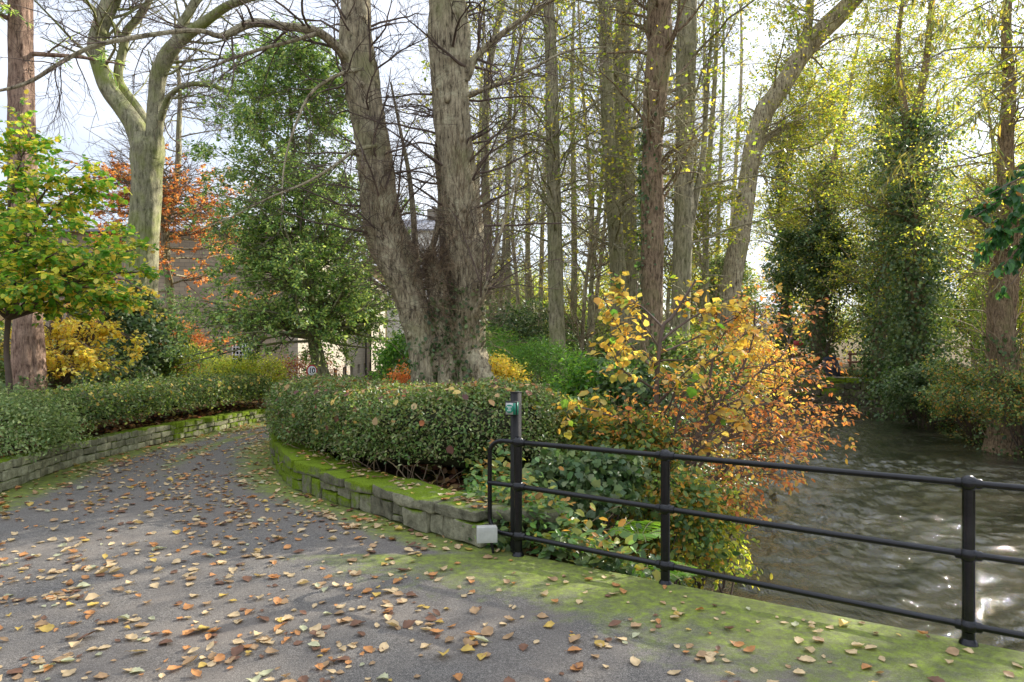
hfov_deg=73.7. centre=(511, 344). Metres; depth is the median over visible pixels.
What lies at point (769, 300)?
distant tree
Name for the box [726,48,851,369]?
riverside tree
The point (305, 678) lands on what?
fallen leaves
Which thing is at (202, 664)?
fallen leaf
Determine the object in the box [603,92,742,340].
bare tree
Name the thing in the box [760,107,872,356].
distant tree
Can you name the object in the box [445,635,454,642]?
fallen leaf
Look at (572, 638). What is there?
fallen leaf
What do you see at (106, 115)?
sky
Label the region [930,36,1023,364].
distant tree
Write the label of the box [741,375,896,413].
river wall
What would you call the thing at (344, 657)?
fallen leaf
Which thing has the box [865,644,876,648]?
fallen leaf
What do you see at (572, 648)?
fallen leaf
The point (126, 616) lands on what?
fallen leaf
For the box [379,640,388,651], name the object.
fallen leaf
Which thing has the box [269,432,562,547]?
garden wall
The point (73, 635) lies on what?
fallen leaf
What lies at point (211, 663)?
fallen leaf
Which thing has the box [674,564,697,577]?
fern
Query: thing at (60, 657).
fallen leaf
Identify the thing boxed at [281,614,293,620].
fallen leaf
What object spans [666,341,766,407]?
thicket
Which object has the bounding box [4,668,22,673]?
fallen leaf
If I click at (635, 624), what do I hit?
fallen leaf
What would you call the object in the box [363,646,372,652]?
fallen leaf
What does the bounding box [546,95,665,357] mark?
bare tree
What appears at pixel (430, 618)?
fallen leaf
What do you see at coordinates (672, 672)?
fallen leaf
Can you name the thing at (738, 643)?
fallen leaf
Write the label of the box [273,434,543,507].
wall leaves
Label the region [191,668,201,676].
fallen leaf
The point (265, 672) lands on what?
fallen leaf
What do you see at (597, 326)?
thicket
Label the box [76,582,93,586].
fallen leaf
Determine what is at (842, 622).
fallen leaf
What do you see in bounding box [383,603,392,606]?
fallen leaf
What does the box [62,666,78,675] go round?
fallen leaf
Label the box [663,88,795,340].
bare tree
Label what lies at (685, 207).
sycamore tree
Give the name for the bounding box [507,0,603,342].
woodland tree
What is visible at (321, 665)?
fallen leaf
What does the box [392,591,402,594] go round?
fallen leaf
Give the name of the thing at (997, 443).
riverside tree
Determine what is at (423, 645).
fallen leaf
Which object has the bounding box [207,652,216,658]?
fallen leaf
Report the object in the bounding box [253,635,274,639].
fallen leaf
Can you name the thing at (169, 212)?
copper beech
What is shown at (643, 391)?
bramble bush
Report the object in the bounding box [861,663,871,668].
fallen leaf
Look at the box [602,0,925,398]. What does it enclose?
ash tree
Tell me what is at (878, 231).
distant tree
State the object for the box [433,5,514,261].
woodland tree
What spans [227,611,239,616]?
fallen leaf
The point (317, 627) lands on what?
fallen leaf
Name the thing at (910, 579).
river
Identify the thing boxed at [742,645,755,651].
fallen leaf
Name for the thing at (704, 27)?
woodland tree
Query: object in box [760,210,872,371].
tree
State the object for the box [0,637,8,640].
fallen leaf
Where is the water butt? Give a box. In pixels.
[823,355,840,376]
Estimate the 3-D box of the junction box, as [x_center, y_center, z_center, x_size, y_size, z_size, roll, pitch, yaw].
[-0.206,1.602,5.551,0.168,0.263,0.104,0,0,-7]
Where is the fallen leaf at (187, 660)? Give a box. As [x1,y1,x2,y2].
[182,652,200,664]
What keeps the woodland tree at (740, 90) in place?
on the ground
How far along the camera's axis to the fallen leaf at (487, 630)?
4.01 m
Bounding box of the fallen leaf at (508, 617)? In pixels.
[503,615,515,619]
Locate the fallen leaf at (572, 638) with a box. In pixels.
[568,634,580,642]
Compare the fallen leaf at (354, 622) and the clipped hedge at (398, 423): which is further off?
the clipped hedge at (398, 423)
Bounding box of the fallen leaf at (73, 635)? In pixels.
[65,632,78,637]
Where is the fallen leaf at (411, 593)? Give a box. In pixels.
[402,591,416,595]
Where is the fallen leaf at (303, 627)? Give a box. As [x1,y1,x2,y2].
[299,625,307,630]
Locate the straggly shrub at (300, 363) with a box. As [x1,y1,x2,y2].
[269,350,346,379]
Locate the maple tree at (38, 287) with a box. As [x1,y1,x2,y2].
[0,89,176,447]
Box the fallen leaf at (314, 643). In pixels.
[307,641,323,646]
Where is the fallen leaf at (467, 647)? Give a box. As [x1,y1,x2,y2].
[460,644,474,650]
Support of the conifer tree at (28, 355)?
on the ground
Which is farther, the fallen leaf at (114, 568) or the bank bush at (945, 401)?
the bank bush at (945, 401)
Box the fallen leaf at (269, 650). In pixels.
[264,647,278,652]
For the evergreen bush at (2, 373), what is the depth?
12.49 m
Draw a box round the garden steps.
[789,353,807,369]
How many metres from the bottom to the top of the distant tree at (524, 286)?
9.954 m
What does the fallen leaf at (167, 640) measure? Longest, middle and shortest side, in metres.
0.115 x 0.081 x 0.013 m
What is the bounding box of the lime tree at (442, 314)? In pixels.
[0,0,675,405]
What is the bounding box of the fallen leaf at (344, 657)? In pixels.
[337,655,350,659]
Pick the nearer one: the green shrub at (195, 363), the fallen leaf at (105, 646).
the fallen leaf at (105, 646)
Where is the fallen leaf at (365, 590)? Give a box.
[362,588,371,592]
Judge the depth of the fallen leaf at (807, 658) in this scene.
3.68 m
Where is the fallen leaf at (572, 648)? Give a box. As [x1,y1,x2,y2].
[566,646,580,650]
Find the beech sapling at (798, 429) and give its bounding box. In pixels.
[593,276,863,538]
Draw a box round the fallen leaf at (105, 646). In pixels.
[95,644,110,649]
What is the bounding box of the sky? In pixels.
[0,0,1023,325]
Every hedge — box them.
[2,368,276,434]
[257,372,570,487]
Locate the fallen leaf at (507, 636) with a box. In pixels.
[502,631,513,638]
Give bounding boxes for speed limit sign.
[306,365,316,375]
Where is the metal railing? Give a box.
[487,436,1023,647]
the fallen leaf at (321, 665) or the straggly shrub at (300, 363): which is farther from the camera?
the straggly shrub at (300, 363)
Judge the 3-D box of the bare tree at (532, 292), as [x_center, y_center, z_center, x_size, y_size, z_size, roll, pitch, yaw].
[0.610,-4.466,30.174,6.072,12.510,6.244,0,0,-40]
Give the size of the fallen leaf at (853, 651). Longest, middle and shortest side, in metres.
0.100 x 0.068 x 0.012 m
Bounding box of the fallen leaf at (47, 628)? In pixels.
[38,623,54,631]
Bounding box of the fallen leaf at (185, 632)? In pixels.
[180,629,192,635]
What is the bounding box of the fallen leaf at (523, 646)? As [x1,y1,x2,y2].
[518,642,528,650]
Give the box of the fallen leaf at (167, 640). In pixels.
[155,638,172,644]
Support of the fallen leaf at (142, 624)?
on the road
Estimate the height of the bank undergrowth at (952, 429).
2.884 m
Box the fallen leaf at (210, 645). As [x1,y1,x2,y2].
[206,640,213,650]
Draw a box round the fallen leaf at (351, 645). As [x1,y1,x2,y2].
[347,643,356,647]
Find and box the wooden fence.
[847,351,869,373]
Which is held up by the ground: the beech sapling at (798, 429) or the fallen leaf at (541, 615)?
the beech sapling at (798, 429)
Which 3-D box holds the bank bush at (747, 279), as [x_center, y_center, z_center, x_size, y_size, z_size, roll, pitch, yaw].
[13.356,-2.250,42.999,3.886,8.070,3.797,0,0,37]
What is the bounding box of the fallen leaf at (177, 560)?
[171,558,180,563]
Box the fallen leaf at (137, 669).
[127,667,143,672]
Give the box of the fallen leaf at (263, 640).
[260,637,271,642]
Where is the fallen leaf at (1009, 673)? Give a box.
[1003,671,1016,678]
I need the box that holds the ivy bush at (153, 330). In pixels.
[75,277,199,384]
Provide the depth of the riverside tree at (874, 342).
30.93 m
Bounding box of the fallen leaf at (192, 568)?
[185,567,198,570]
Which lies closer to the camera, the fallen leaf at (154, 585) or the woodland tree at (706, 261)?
the fallen leaf at (154, 585)
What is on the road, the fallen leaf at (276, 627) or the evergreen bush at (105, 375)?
the fallen leaf at (276, 627)
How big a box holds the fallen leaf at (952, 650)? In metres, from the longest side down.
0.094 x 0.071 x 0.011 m
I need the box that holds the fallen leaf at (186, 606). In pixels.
[183,603,193,609]
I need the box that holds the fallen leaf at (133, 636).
[124,634,137,638]
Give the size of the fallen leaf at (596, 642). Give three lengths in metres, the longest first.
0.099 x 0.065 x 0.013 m
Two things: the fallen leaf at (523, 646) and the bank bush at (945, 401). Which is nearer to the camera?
the fallen leaf at (523, 646)
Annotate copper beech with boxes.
[44,0,278,374]
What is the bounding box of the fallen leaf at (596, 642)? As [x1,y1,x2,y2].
[594,640,604,646]
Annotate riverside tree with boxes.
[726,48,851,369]
[754,14,893,371]
[805,0,974,400]
[809,0,999,422]
[884,0,1023,456]
[949,0,1023,153]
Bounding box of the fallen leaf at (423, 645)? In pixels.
[420,643,432,647]
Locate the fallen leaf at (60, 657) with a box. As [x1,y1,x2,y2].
[52,653,68,661]
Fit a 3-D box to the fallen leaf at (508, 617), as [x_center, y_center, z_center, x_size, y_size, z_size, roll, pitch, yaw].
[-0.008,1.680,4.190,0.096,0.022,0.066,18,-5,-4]
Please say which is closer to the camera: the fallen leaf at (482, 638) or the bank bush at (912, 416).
the fallen leaf at (482, 638)
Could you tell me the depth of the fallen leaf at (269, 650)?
3.76 m
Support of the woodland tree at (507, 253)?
on the ground
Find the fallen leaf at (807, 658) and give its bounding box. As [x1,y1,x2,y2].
[794,655,815,661]
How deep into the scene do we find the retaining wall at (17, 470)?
10.42 m
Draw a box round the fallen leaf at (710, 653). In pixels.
[706,651,715,656]
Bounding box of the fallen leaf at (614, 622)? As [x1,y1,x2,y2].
[608,619,624,625]
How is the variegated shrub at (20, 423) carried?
on the ground
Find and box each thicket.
[528,310,609,371]
[570,329,668,377]
[663,321,715,336]
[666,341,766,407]
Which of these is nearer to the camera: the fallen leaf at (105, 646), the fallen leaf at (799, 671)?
the fallen leaf at (799, 671)
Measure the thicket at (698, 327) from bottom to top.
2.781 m
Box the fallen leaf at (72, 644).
[69,638,82,647]
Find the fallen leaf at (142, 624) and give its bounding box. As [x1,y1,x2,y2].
[131,622,148,625]
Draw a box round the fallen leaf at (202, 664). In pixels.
[198,662,206,667]
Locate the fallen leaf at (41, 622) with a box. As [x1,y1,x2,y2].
[32,619,48,625]
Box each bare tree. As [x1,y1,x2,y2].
[471,67,599,373]
[480,128,545,315]
[490,109,602,381]
[521,100,672,378]
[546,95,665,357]
[566,110,674,321]
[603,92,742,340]
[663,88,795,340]
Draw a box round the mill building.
[254,215,384,378]
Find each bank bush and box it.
[693,246,760,326]
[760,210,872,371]
[843,256,962,359]
[868,357,977,428]
[877,363,923,420]
[913,354,1023,441]
[922,249,1023,371]
[949,358,1023,453]
[985,272,1023,365]
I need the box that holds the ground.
[0,254,1023,572]
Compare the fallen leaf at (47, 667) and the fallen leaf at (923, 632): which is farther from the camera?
the fallen leaf at (923, 632)
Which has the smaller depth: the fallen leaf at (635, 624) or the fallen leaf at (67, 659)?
the fallen leaf at (67, 659)
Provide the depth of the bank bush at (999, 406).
18.43 m
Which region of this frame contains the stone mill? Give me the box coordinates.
[43,226,322,381]
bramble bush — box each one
[527,436,657,547]
[530,388,625,461]
[543,350,647,414]
[562,400,696,542]
[570,351,699,446]
[606,448,740,583]
[636,316,757,477]
[648,470,772,594]
[668,321,798,427]
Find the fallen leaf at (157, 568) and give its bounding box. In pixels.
[153,566,163,571]
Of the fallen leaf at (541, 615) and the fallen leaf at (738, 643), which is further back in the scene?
the fallen leaf at (541, 615)
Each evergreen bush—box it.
[0,323,156,389]
[0,346,63,391]
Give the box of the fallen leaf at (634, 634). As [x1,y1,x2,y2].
[632,632,639,637]
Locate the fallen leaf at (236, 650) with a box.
[230,643,243,655]
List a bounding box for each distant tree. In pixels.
[495,267,536,344]
[504,270,548,333]
[511,267,547,375]
[537,245,584,310]
[542,293,610,374]
[563,253,610,340]
[577,224,609,286]
[663,241,726,332]
[663,249,699,324]
[696,279,754,337]
[709,258,774,345]
[745,242,809,343]
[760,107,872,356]
[777,222,861,351]
[807,261,860,354]
[830,73,967,366]
[837,221,968,358]
[927,150,1022,369]
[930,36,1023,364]
[951,136,1023,351]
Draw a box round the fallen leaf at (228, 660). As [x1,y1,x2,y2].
[224,656,235,662]
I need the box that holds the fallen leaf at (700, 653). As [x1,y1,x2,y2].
[696,650,707,656]
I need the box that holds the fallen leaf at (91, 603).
[87,602,98,605]
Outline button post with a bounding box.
[505,391,521,552]
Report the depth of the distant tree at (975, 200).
31.39 m
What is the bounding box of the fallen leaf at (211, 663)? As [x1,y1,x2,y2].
[207,660,217,666]
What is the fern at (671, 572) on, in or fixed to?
on the ground
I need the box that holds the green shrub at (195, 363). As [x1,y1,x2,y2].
[138,333,233,379]
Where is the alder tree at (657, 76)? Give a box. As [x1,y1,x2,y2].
[565,0,755,444]
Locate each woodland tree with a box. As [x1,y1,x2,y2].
[420,0,600,380]
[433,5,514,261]
[470,0,586,379]
[470,0,591,322]
[488,0,634,382]
[504,0,674,356]
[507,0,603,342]
[529,0,673,379]
[539,2,715,359]
[598,0,732,251]
[631,0,803,329]
[664,3,762,260]
[697,0,768,316]
[698,0,771,254]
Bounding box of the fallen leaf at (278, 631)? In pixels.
[276,629,285,633]
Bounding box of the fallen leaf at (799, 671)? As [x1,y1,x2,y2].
[793,668,804,673]
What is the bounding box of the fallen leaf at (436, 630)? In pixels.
[429,628,442,631]
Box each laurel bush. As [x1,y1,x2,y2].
[365,322,409,384]
[486,320,529,380]
[486,334,591,403]
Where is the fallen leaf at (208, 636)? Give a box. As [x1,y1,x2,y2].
[204,633,211,639]
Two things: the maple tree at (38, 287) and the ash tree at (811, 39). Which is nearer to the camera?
the maple tree at (38, 287)
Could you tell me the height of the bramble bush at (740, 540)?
1.800 m
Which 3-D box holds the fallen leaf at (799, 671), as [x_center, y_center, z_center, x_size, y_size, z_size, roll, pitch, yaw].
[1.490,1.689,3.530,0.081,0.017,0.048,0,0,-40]
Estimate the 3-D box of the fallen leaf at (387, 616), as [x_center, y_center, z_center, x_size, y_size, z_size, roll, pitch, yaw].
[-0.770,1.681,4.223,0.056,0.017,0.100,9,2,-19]
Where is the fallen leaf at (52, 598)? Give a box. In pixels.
[46,595,56,599]
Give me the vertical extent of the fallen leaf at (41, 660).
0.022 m
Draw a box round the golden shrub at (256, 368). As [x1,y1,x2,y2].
[184,348,295,386]
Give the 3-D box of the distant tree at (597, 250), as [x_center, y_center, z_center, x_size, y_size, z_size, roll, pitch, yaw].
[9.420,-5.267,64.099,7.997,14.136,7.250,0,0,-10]
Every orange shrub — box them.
[159,315,224,376]
[382,358,410,383]
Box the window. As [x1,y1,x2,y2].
[234,340,251,360]
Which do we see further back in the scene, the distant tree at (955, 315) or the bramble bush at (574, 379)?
the distant tree at (955, 315)
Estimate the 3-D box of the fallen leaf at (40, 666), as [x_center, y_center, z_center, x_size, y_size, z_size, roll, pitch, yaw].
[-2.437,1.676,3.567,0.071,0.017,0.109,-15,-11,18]
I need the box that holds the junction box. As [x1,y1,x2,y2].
[476,525,497,552]
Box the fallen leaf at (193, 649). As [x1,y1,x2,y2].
[185,647,199,653]
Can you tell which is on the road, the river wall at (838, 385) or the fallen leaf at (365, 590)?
the fallen leaf at (365, 590)
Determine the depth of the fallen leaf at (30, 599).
4.50 m
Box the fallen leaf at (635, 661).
[630,655,640,665]
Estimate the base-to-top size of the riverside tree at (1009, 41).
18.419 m
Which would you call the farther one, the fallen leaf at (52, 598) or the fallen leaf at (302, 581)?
the fallen leaf at (302, 581)
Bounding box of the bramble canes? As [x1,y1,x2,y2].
[581,505,757,596]
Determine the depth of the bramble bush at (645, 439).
7.75 m
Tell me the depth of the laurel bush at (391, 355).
11.71 m
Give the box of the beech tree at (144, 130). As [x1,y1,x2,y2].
[5,0,307,381]
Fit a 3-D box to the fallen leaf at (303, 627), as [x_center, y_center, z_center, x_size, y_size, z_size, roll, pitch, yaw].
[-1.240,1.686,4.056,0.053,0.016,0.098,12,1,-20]
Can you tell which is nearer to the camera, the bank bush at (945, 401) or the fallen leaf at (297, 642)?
the fallen leaf at (297, 642)
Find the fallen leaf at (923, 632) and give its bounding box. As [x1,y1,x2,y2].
[917,630,928,633]
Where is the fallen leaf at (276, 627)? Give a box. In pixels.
[274,622,285,631]
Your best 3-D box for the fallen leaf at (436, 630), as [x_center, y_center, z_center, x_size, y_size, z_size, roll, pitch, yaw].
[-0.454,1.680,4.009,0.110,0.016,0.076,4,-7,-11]
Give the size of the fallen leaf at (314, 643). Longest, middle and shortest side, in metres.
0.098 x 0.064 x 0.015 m
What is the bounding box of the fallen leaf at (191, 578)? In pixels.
[186,576,196,579]
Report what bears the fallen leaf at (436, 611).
on the road
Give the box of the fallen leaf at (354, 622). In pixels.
[347,619,365,625]
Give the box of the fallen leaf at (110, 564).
[106,562,117,566]
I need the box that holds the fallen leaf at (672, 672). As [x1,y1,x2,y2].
[667,669,682,674]
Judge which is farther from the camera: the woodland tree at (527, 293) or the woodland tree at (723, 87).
the woodland tree at (723, 87)
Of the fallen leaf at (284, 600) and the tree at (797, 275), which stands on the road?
the fallen leaf at (284, 600)
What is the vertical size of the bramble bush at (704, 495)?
2.009 m
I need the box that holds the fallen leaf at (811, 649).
[803,646,814,652]
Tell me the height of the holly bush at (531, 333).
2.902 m
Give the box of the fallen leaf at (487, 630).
[480,625,492,634]
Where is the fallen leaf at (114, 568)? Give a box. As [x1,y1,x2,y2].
[109,566,120,572]
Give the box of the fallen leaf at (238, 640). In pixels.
[230,638,244,643]
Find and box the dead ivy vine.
[934,161,1023,440]
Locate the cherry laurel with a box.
[962,164,1023,300]
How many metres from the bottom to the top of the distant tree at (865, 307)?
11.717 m
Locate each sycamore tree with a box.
[393,0,563,349]
[430,0,666,383]
[488,0,715,367]
[517,0,705,358]
[552,0,811,424]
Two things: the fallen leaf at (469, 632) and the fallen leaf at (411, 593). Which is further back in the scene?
the fallen leaf at (411, 593)
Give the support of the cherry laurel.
on the ground
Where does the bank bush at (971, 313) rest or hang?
on the ground
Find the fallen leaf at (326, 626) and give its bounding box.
[322,624,330,629]
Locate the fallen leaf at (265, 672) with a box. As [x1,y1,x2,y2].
[258,668,274,675]
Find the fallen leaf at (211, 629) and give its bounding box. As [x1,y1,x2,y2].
[202,627,221,632]
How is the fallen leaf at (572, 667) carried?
on the road
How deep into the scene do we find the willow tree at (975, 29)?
11.59 m
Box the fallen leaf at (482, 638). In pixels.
[473,635,492,642]
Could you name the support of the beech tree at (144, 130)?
on the ground
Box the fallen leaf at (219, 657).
[213,653,227,661]
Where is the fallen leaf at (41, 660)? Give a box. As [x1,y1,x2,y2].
[36,658,45,663]
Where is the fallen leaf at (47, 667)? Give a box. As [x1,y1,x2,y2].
[43,664,52,671]
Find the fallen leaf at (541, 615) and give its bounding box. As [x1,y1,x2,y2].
[534,612,547,617]
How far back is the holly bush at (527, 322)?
24.95 m
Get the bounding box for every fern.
[607,520,670,541]
[622,560,689,579]
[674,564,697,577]
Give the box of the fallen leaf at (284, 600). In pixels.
[279,597,287,604]
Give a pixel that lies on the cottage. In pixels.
(421, 235)
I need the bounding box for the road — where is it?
[0,420,1023,681]
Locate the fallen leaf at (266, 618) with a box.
[257,614,268,620]
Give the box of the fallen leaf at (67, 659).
[57,657,75,661]
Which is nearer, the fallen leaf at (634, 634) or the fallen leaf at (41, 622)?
the fallen leaf at (634, 634)
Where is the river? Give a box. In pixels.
[682,403,1023,651]
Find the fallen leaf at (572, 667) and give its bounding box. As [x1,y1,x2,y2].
[569,662,582,669]
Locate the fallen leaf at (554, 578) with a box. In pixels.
[547,576,557,580]
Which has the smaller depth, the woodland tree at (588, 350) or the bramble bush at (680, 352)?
the bramble bush at (680, 352)
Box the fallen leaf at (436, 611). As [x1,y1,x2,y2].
[432,609,439,615]
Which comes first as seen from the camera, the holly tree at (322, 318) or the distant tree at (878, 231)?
the holly tree at (322, 318)
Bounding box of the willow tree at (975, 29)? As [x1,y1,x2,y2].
[851,0,1023,202]
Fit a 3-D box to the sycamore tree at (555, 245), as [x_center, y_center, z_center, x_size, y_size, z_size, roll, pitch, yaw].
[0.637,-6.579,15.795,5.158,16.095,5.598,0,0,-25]
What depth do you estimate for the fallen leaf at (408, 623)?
4.11 m
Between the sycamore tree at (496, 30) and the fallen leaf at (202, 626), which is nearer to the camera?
the fallen leaf at (202, 626)
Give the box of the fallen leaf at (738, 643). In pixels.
[730,640,747,646]
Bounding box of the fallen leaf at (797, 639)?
[794,636,803,643]
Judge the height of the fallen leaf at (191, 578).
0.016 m
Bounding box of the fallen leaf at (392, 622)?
[385,619,400,626]
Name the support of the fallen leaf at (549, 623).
on the road
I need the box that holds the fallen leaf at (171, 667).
[164,665,181,669]
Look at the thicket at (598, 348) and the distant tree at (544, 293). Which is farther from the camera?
the distant tree at (544, 293)
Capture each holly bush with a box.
[395,296,548,370]
[486,296,596,384]
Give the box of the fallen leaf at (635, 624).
[629,622,641,626]
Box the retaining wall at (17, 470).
[0,407,266,492]
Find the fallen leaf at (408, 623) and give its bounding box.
[401,619,416,628]
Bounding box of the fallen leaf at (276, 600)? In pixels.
[273,597,282,603]
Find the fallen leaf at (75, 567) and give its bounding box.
[72,563,80,570]
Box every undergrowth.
[457,381,784,587]
[775,360,1023,458]
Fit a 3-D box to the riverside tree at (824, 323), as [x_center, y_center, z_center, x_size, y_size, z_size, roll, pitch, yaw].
[16.741,-8.071,35.998,7.421,19.784,7.054,0,0,29]
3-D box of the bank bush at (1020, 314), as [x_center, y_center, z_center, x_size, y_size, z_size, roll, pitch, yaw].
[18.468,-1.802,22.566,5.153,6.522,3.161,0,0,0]
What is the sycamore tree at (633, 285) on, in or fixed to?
on the ground
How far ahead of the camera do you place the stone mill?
37.00 m
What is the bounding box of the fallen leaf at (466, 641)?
[463,638,474,644]
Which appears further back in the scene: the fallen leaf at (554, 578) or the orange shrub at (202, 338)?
the orange shrub at (202, 338)
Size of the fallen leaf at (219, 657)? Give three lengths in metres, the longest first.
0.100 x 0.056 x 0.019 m
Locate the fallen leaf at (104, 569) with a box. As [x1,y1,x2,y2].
[94,567,109,573]
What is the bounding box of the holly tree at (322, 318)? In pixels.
[151,11,423,376]
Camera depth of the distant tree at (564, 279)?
57.53 m
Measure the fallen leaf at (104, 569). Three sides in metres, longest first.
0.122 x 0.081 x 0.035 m
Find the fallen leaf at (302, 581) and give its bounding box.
[296,579,312,583]
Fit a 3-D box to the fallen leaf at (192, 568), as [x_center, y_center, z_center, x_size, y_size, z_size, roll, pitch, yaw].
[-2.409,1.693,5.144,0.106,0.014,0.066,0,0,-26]
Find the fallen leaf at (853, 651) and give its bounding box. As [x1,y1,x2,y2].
[845,649,856,653]
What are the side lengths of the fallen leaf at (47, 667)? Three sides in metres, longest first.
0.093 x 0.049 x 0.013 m
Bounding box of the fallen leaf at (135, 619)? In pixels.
[127,617,141,620]
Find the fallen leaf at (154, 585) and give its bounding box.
[150,582,158,587]
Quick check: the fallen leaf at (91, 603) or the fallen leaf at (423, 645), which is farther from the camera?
the fallen leaf at (91, 603)
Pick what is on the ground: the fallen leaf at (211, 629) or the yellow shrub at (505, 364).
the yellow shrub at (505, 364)
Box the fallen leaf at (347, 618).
[340,616,352,620]
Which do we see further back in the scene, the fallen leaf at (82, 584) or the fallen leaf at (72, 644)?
the fallen leaf at (82, 584)
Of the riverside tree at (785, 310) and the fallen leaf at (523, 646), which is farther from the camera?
the riverside tree at (785, 310)
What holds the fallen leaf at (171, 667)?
on the road
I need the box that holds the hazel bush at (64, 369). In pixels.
[0,277,164,391]
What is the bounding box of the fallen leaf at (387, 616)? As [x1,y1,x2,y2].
[383,614,391,619]
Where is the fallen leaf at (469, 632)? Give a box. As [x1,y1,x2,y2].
[464,630,480,634]
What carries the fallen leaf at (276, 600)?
on the road
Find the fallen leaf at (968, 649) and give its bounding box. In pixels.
[963,647,977,653]
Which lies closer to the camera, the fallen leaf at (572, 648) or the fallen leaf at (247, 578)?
the fallen leaf at (572, 648)
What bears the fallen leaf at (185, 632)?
on the road
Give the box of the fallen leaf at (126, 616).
[117,614,129,618]
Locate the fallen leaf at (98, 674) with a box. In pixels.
[93,672,109,677]
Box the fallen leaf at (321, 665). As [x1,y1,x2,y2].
[315,663,323,669]
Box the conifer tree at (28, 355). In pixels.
[0,0,130,394]
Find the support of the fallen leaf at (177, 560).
on the road
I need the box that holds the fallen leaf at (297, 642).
[293,640,302,644]
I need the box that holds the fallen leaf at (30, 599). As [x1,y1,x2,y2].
[26,597,38,601]
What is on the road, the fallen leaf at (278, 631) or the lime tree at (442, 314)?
the fallen leaf at (278, 631)
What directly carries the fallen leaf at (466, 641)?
on the road
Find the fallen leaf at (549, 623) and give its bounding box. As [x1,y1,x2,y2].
[543,621,554,626]
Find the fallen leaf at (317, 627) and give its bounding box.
[309,623,321,630]
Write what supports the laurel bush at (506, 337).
on the ground
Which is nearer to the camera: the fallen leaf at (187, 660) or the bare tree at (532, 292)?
the fallen leaf at (187, 660)
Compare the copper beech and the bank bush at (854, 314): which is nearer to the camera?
the copper beech
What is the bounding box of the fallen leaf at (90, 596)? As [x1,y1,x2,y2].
[84,593,103,600]
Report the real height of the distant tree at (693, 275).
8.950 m
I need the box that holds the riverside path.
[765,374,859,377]
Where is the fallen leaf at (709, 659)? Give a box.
[705,655,714,662]
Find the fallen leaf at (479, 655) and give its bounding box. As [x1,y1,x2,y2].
[477,653,486,659]
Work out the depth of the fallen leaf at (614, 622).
4.14 m
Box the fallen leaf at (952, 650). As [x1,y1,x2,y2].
[946,645,958,655]
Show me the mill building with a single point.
(363, 360)
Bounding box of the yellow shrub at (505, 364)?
[488,349,541,383]
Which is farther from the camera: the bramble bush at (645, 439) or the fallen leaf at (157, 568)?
the bramble bush at (645, 439)
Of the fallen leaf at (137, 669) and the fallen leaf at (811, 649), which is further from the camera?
the fallen leaf at (811, 649)
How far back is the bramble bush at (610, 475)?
6.73 m
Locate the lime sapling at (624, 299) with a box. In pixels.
[532,268,788,490]
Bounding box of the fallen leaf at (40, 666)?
[37,662,55,669]
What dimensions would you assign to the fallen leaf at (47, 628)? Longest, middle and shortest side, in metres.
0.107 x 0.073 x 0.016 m
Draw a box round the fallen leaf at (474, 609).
[469,606,479,613]
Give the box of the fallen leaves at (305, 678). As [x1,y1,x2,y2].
[0,420,953,681]
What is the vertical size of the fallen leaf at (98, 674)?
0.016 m
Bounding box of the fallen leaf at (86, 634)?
[77,629,97,639]
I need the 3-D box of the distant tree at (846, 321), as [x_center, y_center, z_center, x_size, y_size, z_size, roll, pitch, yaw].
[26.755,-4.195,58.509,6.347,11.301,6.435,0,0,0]
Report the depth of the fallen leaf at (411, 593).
4.61 m
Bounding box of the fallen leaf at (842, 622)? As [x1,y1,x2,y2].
[838,619,850,625]
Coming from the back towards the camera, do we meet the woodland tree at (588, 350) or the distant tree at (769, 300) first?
the distant tree at (769, 300)
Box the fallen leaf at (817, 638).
[812,636,824,641]
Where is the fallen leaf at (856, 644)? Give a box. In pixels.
[850,642,864,645]
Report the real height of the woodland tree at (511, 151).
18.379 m
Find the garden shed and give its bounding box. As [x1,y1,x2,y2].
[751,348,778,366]
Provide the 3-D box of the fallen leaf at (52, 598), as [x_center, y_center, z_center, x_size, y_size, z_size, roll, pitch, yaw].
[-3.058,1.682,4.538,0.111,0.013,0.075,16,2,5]
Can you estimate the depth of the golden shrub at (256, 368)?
17.75 m
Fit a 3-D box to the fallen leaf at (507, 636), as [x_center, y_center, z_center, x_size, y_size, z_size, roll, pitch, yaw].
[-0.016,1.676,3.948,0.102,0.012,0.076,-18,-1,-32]
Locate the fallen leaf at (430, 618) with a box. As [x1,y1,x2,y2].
[421,615,436,620]
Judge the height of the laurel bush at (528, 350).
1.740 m
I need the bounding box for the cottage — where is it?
[387,206,439,374]
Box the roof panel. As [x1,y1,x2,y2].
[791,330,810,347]
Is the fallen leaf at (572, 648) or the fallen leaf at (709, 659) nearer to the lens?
the fallen leaf at (709, 659)
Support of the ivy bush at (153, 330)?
on the ground
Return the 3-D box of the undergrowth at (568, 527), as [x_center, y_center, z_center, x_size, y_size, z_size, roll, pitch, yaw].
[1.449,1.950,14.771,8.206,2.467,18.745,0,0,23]
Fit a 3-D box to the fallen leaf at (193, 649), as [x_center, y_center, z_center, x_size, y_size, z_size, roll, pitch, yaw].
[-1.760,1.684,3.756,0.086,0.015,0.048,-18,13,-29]
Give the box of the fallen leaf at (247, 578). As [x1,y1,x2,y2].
[241,576,251,581]
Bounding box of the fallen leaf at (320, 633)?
[316,630,324,636]
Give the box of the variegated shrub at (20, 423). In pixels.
[0,379,101,462]
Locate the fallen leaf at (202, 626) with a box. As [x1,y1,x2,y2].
[198,625,209,628]
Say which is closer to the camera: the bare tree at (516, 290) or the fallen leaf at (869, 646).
the fallen leaf at (869, 646)

